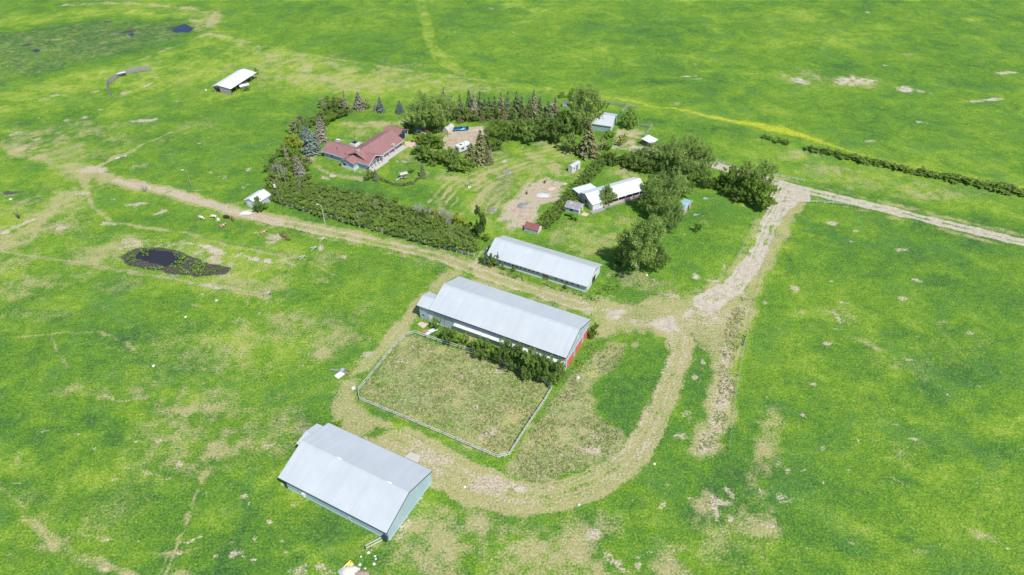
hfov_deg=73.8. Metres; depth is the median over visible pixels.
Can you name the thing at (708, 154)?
cottonwood tree
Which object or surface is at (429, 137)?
broadleaf tree
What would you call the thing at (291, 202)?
hedge shrub
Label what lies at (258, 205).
dense tree
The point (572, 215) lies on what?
shrub
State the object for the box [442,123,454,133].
canvas shelter
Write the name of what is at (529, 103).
spruce tree
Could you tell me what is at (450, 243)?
bush
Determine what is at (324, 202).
hedge shrub
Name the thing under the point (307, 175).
hedge shrub
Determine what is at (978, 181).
bush
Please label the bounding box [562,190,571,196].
bush
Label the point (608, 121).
machine shed
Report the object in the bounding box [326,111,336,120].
broadleaf tree
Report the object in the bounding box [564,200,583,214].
garden shed
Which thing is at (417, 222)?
hedge shrub
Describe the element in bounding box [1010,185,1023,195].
bush
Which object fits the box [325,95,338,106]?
dense tree
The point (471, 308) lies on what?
barn
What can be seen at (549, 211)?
bush
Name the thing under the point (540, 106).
spruce tree
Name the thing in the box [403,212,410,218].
hedge shrub
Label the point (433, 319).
shrub
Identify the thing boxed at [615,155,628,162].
dense tree
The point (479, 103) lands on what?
spruce tree
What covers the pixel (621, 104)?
corral fence
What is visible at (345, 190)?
bush
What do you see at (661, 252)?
cottonwood tree
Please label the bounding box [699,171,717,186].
dense tree
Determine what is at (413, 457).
concrete pad
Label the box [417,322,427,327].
concrete pad
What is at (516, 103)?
spruce tree
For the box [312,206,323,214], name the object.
bush
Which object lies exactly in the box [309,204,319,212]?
hedge shrub
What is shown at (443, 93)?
dead spruce
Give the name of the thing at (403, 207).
hedge shrub
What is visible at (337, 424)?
shrub
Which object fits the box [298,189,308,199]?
hedge shrub
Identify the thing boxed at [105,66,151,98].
windbreak fence
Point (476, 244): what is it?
hedge shrub
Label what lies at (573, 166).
garden hut
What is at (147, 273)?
wire fence
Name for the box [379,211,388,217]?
hedge shrub
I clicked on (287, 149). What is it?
hedge shrub
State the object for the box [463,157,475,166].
bush
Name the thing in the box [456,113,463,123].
spruce tree
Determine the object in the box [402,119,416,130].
dense tree
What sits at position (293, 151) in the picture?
bush
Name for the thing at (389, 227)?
bush
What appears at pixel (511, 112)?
willow tree
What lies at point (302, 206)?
bush
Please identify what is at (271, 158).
hedge shrub
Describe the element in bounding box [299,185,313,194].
bush
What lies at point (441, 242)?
bush
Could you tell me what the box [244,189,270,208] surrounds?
garage
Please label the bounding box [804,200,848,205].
pipe fence
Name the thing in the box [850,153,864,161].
bush
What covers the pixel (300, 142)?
willow shrub
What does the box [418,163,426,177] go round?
spruce tree
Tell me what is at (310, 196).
hedge shrub
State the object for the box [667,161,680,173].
dense tree
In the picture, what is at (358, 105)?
spruce tree
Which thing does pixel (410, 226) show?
hedge shrub
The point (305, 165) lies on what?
bush
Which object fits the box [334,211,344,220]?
hedge shrub
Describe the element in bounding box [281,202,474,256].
rail fence
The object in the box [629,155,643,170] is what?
dense tree
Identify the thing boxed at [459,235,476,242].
hedge shrub
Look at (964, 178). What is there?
bush
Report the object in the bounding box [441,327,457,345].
bush
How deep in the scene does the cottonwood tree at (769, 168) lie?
210.30 m
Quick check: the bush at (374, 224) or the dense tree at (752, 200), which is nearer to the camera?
the bush at (374, 224)
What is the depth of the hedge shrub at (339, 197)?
213.07 m
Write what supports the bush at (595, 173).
on the ground
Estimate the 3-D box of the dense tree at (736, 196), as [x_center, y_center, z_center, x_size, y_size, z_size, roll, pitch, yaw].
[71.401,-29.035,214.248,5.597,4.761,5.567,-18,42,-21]
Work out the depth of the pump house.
210.03 m
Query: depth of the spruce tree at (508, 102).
257.06 m
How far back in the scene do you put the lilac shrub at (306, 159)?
232.82 m
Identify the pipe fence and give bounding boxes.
[774,174,804,180]
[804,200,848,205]
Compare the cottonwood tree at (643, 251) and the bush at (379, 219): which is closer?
the cottonwood tree at (643, 251)
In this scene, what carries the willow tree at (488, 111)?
on the ground
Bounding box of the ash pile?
[536,193,549,197]
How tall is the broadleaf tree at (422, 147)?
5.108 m
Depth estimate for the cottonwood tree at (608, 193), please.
210.78 m
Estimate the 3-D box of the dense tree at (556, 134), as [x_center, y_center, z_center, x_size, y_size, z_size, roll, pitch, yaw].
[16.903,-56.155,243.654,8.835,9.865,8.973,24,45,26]
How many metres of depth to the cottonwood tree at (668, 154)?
224.52 m
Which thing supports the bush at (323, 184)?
on the ground
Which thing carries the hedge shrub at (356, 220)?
on the ground
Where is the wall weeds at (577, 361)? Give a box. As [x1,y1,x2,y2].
[431,270,619,386]
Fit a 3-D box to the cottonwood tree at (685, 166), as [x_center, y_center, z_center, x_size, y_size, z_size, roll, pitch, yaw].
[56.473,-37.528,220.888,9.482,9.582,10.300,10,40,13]
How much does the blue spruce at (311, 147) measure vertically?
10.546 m
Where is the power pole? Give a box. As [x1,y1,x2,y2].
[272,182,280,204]
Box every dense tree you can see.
[252,196,268,210]
[320,102,333,112]
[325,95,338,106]
[330,102,341,112]
[334,108,343,117]
[339,108,348,115]
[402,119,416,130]
[410,145,421,152]
[419,208,425,217]
[429,122,443,132]
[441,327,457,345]
[467,222,476,234]
[471,335,490,359]
[492,140,502,149]
[494,335,516,365]
[503,342,524,371]
[516,119,542,141]
[516,358,533,380]
[519,347,540,375]
[530,353,547,379]
[533,113,554,139]
[538,354,563,385]
[546,118,571,142]
[551,362,565,378]
[564,118,585,133]
[608,152,619,164]
[613,252,628,268]
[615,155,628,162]
[621,152,637,167]
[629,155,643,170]
[642,159,654,171]
[653,161,667,173]
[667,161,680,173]
[684,180,694,191]
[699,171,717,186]
[719,183,732,193]
[731,186,746,201]
[746,190,760,204]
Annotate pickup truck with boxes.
[453,126,465,131]
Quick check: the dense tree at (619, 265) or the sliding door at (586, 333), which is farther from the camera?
the dense tree at (619, 265)
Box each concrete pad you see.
[405,452,419,462]
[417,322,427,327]
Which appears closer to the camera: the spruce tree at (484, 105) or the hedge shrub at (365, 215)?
the hedge shrub at (365, 215)
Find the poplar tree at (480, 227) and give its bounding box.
[474,204,485,236]
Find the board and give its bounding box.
[334,371,344,378]
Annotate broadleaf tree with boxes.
[322,116,330,124]
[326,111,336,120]
[413,143,437,158]
[418,131,439,146]
[432,134,445,147]
[483,125,498,147]
[487,118,509,139]
[499,129,511,141]
[556,110,577,132]
[591,98,609,118]
[711,174,728,188]
[719,164,746,188]
[736,172,764,200]
[755,181,781,209]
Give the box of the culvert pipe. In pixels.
[238,82,248,88]
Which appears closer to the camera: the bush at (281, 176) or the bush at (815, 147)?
the bush at (281, 176)
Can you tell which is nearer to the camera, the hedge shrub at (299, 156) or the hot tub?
the hedge shrub at (299, 156)
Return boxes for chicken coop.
[524,221,541,233]
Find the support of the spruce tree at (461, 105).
on the ground
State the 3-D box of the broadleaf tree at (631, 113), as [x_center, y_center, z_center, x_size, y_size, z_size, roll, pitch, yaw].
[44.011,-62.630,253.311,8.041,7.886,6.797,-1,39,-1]
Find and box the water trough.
[339,368,349,375]
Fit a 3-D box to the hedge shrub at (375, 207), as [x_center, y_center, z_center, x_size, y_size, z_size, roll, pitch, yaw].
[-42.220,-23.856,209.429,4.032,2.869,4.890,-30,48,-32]
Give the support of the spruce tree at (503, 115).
on the ground
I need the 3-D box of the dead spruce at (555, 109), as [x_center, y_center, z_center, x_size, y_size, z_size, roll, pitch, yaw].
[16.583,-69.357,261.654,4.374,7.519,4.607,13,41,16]
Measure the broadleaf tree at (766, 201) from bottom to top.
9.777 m
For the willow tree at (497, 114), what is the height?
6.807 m
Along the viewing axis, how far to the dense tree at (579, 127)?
248.03 m
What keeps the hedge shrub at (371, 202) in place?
on the ground
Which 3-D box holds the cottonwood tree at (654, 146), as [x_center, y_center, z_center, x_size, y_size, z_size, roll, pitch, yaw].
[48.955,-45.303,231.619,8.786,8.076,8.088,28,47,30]
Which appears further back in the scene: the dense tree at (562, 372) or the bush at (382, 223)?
the bush at (382, 223)
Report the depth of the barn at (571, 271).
185.12 m
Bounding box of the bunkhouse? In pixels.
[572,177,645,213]
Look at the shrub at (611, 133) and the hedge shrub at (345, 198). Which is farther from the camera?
the shrub at (611, 133)
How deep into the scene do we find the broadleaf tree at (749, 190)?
210.69 m
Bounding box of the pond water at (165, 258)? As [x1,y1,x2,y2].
[135,249,184,265]
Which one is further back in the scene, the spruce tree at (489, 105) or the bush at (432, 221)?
the spruce tree at (489, 105)
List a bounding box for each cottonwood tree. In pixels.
[401,89,446,128]
[426,93,459,129]
[565,84,587,108]
[566,83,604,125]
[598,183,617,203]
[614,234,638,265]
[617,213,666,269]
[627,146,650,164]
[639,177,668,212]
[643,216,663,248]
[646,142,666,164]
[646,174,658,183]
[646,193,666,216]
[646,241,671,270]
[655,134,688,165]
[655,167,683,205]
[658,195,687,232]
[665,170,694,196]
[672,155,700,180]
[674,133,706,165]
[689,162,708,180]
[692,143,719,168]
[737,160,754,186]
[745,159,779,194]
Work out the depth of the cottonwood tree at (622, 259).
185.29 m
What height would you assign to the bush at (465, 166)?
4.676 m
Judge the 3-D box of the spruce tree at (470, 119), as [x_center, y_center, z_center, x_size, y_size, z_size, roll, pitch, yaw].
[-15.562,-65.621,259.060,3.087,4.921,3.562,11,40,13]
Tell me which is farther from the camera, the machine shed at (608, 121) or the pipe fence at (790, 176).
the machine shed at (608, 121)
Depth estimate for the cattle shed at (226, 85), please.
282.40 m
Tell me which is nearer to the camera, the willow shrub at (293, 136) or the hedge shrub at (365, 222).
the hedge shrub at (365, 222)
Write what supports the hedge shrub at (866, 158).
on the ground
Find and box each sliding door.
[567,351,573,367]
[575,338,581,354]
[583,327,588,341]
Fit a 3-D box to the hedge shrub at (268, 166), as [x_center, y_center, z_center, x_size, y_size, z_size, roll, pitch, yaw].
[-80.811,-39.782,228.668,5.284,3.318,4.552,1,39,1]
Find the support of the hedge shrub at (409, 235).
on the ground
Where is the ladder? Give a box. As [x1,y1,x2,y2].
[364,537,381,548]
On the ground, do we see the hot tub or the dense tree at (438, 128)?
the dense tree at (438, 128)
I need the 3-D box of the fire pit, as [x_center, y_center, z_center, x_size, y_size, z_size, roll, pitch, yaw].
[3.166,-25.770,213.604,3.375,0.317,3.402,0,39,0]
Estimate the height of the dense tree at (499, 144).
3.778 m
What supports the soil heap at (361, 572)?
on the ground
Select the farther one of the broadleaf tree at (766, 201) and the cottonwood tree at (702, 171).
the cottonwood tree at (702, 171)
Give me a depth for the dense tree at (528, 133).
243.22 m
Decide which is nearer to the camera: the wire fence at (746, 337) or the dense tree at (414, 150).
the wire fence at (746, 337)
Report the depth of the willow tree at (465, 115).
257.63 m
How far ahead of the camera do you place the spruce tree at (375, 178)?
224.66 m
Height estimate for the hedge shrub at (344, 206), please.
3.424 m
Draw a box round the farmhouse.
[321,125,407,171]
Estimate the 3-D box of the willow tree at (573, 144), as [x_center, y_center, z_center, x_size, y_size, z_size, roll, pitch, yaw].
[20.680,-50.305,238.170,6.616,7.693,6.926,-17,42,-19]
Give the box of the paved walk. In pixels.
[405,141,418,147]
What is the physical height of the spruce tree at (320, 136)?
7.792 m
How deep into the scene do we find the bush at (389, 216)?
205.25 m
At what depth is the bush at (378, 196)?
213.42 m
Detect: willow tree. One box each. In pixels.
[364,169,373,178]
[442,146,459,161]
[449,106,458,119]
[461,106,471,119]
[470,110,479,121]
[480,106,492,117]
[491,105,500,117]
[502,112,523,140]
[504,104,512,115]
[518,106,523,117]
[526,105,533,116]
[559,131,579,151]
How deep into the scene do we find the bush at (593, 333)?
165.13 m
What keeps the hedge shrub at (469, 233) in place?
on the ground
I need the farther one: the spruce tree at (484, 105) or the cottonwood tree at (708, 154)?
the spruce tree at (484, 105)
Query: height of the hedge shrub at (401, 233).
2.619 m
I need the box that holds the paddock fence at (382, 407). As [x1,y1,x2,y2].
[358,330,551,458]
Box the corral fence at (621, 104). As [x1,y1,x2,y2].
[604,100,636,107]
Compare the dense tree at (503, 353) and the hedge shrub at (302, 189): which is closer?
the dense tree at (503, 353)
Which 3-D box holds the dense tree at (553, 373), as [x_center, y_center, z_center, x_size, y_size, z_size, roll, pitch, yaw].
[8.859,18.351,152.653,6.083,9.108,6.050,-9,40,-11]
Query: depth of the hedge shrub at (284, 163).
231.22 m
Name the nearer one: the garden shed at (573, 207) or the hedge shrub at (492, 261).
the hedge shrub at (492, 261)
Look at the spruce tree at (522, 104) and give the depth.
256.60 m
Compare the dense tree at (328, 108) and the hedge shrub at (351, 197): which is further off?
the dense tree at (328, 108)
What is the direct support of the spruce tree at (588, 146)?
on the ground
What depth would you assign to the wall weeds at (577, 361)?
178.60 m
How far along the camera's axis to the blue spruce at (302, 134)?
247.10 m
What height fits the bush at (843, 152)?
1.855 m
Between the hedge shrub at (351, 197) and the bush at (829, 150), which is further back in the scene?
the bush at (829, 150)
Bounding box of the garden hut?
[568,160,580,172]
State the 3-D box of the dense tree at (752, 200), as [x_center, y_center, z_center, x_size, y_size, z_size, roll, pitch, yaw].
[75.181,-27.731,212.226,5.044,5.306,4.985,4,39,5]
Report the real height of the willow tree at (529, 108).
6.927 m
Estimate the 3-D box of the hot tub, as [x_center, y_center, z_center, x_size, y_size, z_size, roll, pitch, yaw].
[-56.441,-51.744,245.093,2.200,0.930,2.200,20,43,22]
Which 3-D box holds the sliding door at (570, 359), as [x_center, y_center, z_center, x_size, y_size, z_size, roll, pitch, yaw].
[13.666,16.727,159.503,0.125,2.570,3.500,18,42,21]
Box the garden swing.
[400,171,407,180]
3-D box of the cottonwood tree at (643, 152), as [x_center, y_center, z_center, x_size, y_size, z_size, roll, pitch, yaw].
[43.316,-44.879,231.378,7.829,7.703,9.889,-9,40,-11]
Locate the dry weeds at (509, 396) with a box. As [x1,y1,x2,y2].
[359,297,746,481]
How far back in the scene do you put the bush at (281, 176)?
224.09 m
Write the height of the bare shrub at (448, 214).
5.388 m
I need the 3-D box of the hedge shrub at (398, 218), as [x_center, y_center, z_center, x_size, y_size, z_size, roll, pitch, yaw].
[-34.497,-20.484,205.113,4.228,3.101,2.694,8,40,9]
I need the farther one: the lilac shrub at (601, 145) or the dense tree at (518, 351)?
the lilac shrub at (601, 145)
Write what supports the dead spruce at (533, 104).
on the ground
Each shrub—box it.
[262,164,275,173]
[264,180,271,188]
[268,153,279,161]
[271,174,280,181]
[274,194,282,202]
[278,159,290,167]
[280,194,290,202]
[282,146,292,155]
[284,133,303,146]
[284,156,294,163]
[285,124,299,132]
[285,186,296,194]
[285,199,297,207]
[288,118,299,126]
[293,152,302,159]
[294,114,303,120]
[296,140,304,150]
[296,186,308,192]
[297,118,312,127]
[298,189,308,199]
[300,155,312,163]
[300,173,312,179]
[303,194,315,201]
[304,202,314,210]
[305,116,317,123]
[307,180,318,185]
[307,194,322,201]
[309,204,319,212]
[312,110,326,117]
[312,185,325,193]
[316,195,324,203]
[316,200,330,207]
[317,98,327,107]
[320,207,331,214]
[327,197,336,205]
[327,210,339,218]
[330,185,342,193]
[331,418,343,426]
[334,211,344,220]
[335,194,343,200]
[338,102,349,110]
[338,202,348,208]
[341,196,349,205]
[342,212,348,220]
[345,203,354,209]
[348,192,356,200]
[350,195,363,202]
[352,215,363,225]
[356,205,367,212]
[361,212,368,219]
[361,217,371,226]
[362,99,370,107]
[364,207,376,215]
[366,199,378,205]
[370,205,382,213]
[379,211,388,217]
[380,199,392,208]
[381,217,390,228]
[384,201,397,209]
[389,207,398,215]
[392,226,399,235]
[393,215,402,221]
[395,204,408,213]
[396,229,407,236]
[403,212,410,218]
[404,229,417,238]
[405,225,415,231]
[410,219,422,228]
[411,228,421,239]
[412,131,425,144]
[412,203,421,210]
[419,232,430,240]
[420,216,432,223]
[422,225,432,233]
[422,233,438,244]
[431,209,441,218]
[431,229,447,237]
[431,315,441,328]
[438,208,446,219]
[444,209,452,220]
[451,212,463,224]
[457,218,468,227]
[459,227,467,234]
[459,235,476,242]
[460,238,473,247]
[463,241,474,253]
[464,230,475,236]
[468,241,480,250]
[487,253,497,265]
[542,220,551,227]
[566,211,577,219]
[567,194,576,200]
[597,136,607,149]
[604,129,616,137]
[617,134,627,142]
[773,137,784,141]
[814,147,826,153]
[856,156,870,164]
[891,164,906,169]
[911,168,927,176]
[927,170,941,177]
[949,173,962,183]
[980,180,997,190]
[1002,184,1020,194]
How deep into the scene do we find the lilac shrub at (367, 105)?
267.23 m
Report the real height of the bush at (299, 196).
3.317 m
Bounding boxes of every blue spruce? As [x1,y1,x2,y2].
[300,125,305,140]
[301,126,322,157]
[376,97,385,113]
[395,100,405,114]
[482,247,488,265]
[496,252,499,266]
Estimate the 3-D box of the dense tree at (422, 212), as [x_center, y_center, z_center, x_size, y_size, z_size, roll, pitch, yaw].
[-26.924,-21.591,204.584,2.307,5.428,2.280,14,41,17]
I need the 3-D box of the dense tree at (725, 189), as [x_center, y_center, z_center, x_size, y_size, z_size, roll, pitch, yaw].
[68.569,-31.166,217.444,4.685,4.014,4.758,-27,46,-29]
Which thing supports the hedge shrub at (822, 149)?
on the ground
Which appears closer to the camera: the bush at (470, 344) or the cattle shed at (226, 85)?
the bush at (470, 344)
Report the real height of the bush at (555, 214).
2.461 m
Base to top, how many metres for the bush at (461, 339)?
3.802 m
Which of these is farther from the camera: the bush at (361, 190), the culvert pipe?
the culvert pipe
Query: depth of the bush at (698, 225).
201.28 m
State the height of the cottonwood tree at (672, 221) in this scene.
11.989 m
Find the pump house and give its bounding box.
[679,199,692,215]
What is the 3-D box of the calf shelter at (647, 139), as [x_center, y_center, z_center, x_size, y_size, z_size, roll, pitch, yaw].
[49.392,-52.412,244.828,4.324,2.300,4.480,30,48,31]
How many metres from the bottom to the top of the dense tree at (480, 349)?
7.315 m
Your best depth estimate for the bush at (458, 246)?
193.47 m
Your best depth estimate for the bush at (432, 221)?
202.19 m
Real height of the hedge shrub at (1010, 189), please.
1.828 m
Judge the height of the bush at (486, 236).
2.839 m
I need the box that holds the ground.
[0,0,1023,574]
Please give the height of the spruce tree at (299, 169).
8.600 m
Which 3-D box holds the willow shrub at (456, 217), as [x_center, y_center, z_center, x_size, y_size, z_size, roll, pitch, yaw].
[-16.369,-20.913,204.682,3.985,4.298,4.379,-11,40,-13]
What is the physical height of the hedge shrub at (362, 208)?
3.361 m
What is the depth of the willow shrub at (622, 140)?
243.47 m
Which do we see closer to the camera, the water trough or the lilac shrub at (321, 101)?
the water trough
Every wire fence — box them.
[32,254,266,294]
[706,213,757,281]
[729,208,784,449]
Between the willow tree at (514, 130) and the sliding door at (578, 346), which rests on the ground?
the willow tree at (514, 130)
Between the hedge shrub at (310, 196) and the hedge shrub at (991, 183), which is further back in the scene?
the hedge shrub at (991, 183)
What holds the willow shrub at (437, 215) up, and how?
on the ground
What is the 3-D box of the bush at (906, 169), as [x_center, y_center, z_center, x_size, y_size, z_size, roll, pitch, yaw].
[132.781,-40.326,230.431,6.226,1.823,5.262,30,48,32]
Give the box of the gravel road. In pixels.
[629,145,1023,332]
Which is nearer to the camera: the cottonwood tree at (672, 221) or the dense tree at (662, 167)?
the cottonwood tree at (672, 221)
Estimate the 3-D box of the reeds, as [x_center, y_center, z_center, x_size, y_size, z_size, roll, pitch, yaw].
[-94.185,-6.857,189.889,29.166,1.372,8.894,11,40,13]
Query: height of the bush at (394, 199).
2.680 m
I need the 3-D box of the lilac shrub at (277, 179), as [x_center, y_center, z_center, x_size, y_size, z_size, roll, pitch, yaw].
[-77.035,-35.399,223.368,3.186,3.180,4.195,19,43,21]
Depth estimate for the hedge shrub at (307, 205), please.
209.83 m
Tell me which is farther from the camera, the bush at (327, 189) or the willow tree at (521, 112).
the willow tree at (521, 112)
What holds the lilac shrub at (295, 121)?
on the ground
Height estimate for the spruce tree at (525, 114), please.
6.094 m
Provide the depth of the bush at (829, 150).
238.97 m
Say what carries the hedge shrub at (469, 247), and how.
on the ground
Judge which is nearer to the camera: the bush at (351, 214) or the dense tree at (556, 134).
the bush at (351, 214)
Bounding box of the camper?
[455,141,470,152]
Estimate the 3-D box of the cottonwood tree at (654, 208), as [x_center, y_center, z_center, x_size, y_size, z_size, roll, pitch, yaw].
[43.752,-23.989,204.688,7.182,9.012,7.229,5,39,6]
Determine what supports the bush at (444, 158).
on the ground
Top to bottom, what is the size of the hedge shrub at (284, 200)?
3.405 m
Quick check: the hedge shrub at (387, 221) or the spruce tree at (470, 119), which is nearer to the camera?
the hedge shrub at (387, 221)
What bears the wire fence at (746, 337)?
on the ground
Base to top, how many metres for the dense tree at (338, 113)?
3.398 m
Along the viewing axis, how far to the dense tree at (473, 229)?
199.26 m
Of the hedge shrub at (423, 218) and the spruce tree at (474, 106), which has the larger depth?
the spruce tree at (474, 106)
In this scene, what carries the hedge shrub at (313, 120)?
on the ground
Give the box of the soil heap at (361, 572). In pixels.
[355,570,368,574]
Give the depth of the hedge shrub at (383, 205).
210.48 m
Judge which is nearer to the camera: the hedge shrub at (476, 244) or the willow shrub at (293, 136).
the hedge shrub at (476, 244)
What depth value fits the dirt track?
148.30 m
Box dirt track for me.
[99,175,703,517]
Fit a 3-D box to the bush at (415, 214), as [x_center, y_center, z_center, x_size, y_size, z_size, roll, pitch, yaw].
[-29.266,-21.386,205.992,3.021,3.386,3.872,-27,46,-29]
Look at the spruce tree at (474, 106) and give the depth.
257.56 m
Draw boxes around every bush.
[263,172,277,180]
[275,148,283,155]
[276,170,290,180]
[285,164,293,172]
[285,172,296,180]
[288,148,300,155]
[292,198,302,205]
[293,193,306,200]
[297,201,308,208]
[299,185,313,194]
[302,162,311,171]
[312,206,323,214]
[319,208,327,216]
[320,181,329,190]
[323,186,333,193]
[341,188,350,195]
[345,212,361,223]
[352,187,364,194]
[369,220,380,230]
[371,191,384,200]
[372,216,383,224]
[376,220,386,230]
[384,213,395,220]
[385,223,393,233]
[392,197,398,203]
[397,220,406,230]
[411,209,420,218]
[422,149,442,164]
[425,217,436,225]
[431,236,443,245]
[434,238,445,247]
[436,150,447,162]
[445,158,459,169]
[447,239,461,249]
[453,332,468,346]
[455,239,461,249]
[456,157,474,170]
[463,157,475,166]
[467,339,476,349]
[482,233,490,239]
[485,344,497,359]
[540,214,547,221]
[546,206,554,214]
[551,211,561,218]
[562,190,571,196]
[586,170,597,177]
[588,322,598,337]
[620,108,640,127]
[694,222,701,231]
[810,146,821,152]
[825,146,834,154]
[835,150,852,158]
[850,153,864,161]
[868,158,881,165]
[884,160,901,167]
[900,164,913,172]
[919,165,936,176]
[938,172,959,181]
[955,174,972,183]
[971,177,990,187]
[991,179,1009,191]
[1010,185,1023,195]
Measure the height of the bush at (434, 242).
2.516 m
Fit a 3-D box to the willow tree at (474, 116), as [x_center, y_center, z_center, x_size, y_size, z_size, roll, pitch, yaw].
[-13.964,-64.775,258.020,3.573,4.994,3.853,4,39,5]
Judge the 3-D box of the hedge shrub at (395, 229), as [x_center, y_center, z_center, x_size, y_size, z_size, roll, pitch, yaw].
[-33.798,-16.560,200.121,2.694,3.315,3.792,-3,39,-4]
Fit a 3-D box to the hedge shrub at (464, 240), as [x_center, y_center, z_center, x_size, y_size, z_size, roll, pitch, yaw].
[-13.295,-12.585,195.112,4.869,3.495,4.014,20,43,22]
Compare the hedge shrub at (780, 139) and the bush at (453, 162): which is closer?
the bush at (453, 162)
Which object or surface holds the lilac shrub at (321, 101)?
on the ground
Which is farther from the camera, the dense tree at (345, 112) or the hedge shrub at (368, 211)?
the dense tree at (345, 112)
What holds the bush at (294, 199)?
on the ground
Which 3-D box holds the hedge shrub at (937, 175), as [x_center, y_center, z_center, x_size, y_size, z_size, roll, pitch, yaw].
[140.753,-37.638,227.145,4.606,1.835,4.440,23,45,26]
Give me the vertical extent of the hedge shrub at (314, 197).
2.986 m
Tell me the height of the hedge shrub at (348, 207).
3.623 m
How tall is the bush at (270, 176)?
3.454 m
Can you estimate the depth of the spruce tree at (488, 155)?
232.76 m
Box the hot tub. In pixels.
[351,141,358,145]
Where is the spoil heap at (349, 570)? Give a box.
[338,565,359,574]
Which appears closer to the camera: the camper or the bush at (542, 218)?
the bush at (542, 218)
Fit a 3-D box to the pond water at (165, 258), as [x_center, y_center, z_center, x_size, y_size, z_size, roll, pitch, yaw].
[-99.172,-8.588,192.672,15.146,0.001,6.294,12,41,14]
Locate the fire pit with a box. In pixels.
[517,203,526,208]
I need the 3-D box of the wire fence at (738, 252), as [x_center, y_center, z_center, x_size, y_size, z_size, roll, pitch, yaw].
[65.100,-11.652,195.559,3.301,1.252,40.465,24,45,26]
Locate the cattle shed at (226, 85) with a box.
[213,69,256,94]
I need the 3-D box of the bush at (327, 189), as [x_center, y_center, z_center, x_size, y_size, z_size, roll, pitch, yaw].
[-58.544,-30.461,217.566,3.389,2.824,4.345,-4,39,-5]
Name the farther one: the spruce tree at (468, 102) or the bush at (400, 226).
the spruce tree at (468, 102)
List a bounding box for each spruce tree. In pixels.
[293,156,306,180]
[314,122,328,143]
[316,115,326,132]
[353,92,365,111]
[372,169,379,181]
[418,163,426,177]
[454,94,464,120]
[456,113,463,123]
[463,143,478,166]
[465,90,471,119]
[467,109,473,121]
[470,92,477,121]
[474,130,491,166]
[477,91,482,115]
[478,109,485,122]
[479,99,489,121]
[481,144,494,165]
[486,97,492,120]
[490,95,498,119]
[499,106,507,121]
[501,91,512,121]
[512,91,522,120]
[518,96,524,118]
[523,107,529,122]
[526,98,532,120]
[537,96,544,116]
[544,101,554,121]
[573,121,599,159]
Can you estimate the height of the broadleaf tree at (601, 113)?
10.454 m
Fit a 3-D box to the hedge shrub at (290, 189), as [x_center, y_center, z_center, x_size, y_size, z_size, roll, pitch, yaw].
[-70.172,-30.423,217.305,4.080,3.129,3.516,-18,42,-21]
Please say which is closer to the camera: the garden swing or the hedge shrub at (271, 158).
the garden swing
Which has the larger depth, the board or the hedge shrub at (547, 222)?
the hedge shrub at (547, 222)
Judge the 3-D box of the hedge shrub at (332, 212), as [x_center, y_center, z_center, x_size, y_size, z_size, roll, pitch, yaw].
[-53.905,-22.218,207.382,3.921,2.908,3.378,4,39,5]
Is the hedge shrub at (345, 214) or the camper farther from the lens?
the camper
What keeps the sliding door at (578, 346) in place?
in the barn at (471, 308)
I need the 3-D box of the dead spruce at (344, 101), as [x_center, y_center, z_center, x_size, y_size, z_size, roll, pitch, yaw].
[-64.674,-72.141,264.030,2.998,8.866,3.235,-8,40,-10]
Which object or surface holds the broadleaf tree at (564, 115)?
on the ground
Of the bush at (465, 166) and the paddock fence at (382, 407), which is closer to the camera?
the paddock fence at (382, 407)
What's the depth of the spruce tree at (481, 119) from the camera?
258.74 m
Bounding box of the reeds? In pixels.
[126,247,221,274]
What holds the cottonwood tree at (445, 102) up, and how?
on the ground
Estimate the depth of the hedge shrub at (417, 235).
197.44 m
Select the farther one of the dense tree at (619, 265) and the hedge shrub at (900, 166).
the hedge shrub at (900, 166)
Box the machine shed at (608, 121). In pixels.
[585,112,617,131]
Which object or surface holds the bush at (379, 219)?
on the ground
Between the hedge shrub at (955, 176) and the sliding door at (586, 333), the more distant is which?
the hedge shrub at (955, 176)
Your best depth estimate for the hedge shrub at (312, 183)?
220.39 m
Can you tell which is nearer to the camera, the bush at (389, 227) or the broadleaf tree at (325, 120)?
the bush at (389, 227)
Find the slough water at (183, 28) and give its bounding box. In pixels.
[172,24,193,32]
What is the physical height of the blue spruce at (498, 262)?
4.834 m
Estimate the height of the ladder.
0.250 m
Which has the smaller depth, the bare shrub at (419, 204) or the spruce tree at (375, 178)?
the bare shrub at (419, 204)
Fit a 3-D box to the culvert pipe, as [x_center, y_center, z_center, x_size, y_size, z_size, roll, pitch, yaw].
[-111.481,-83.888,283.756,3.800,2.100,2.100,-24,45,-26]
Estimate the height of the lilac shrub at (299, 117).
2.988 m
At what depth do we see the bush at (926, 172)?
227.79 m
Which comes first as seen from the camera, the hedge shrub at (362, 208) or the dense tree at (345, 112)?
the hedge shrub at (362, 208)
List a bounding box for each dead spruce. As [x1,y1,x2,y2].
[282,142,288,157]
[342,90,349,111]
[442,87,448,110]
[497,92,504,120]
[529,90,538,122]
[551,97,558,116]
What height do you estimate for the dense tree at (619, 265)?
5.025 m
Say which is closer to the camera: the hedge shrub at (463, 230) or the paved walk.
the hedge shrub at (463, 230)
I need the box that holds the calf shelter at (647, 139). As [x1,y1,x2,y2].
[641,135,657,146]
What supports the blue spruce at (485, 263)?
on the ground
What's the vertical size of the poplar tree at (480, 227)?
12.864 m
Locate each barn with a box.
[278,423,431,541]
[417,276,590,370]
[487,236,601,291]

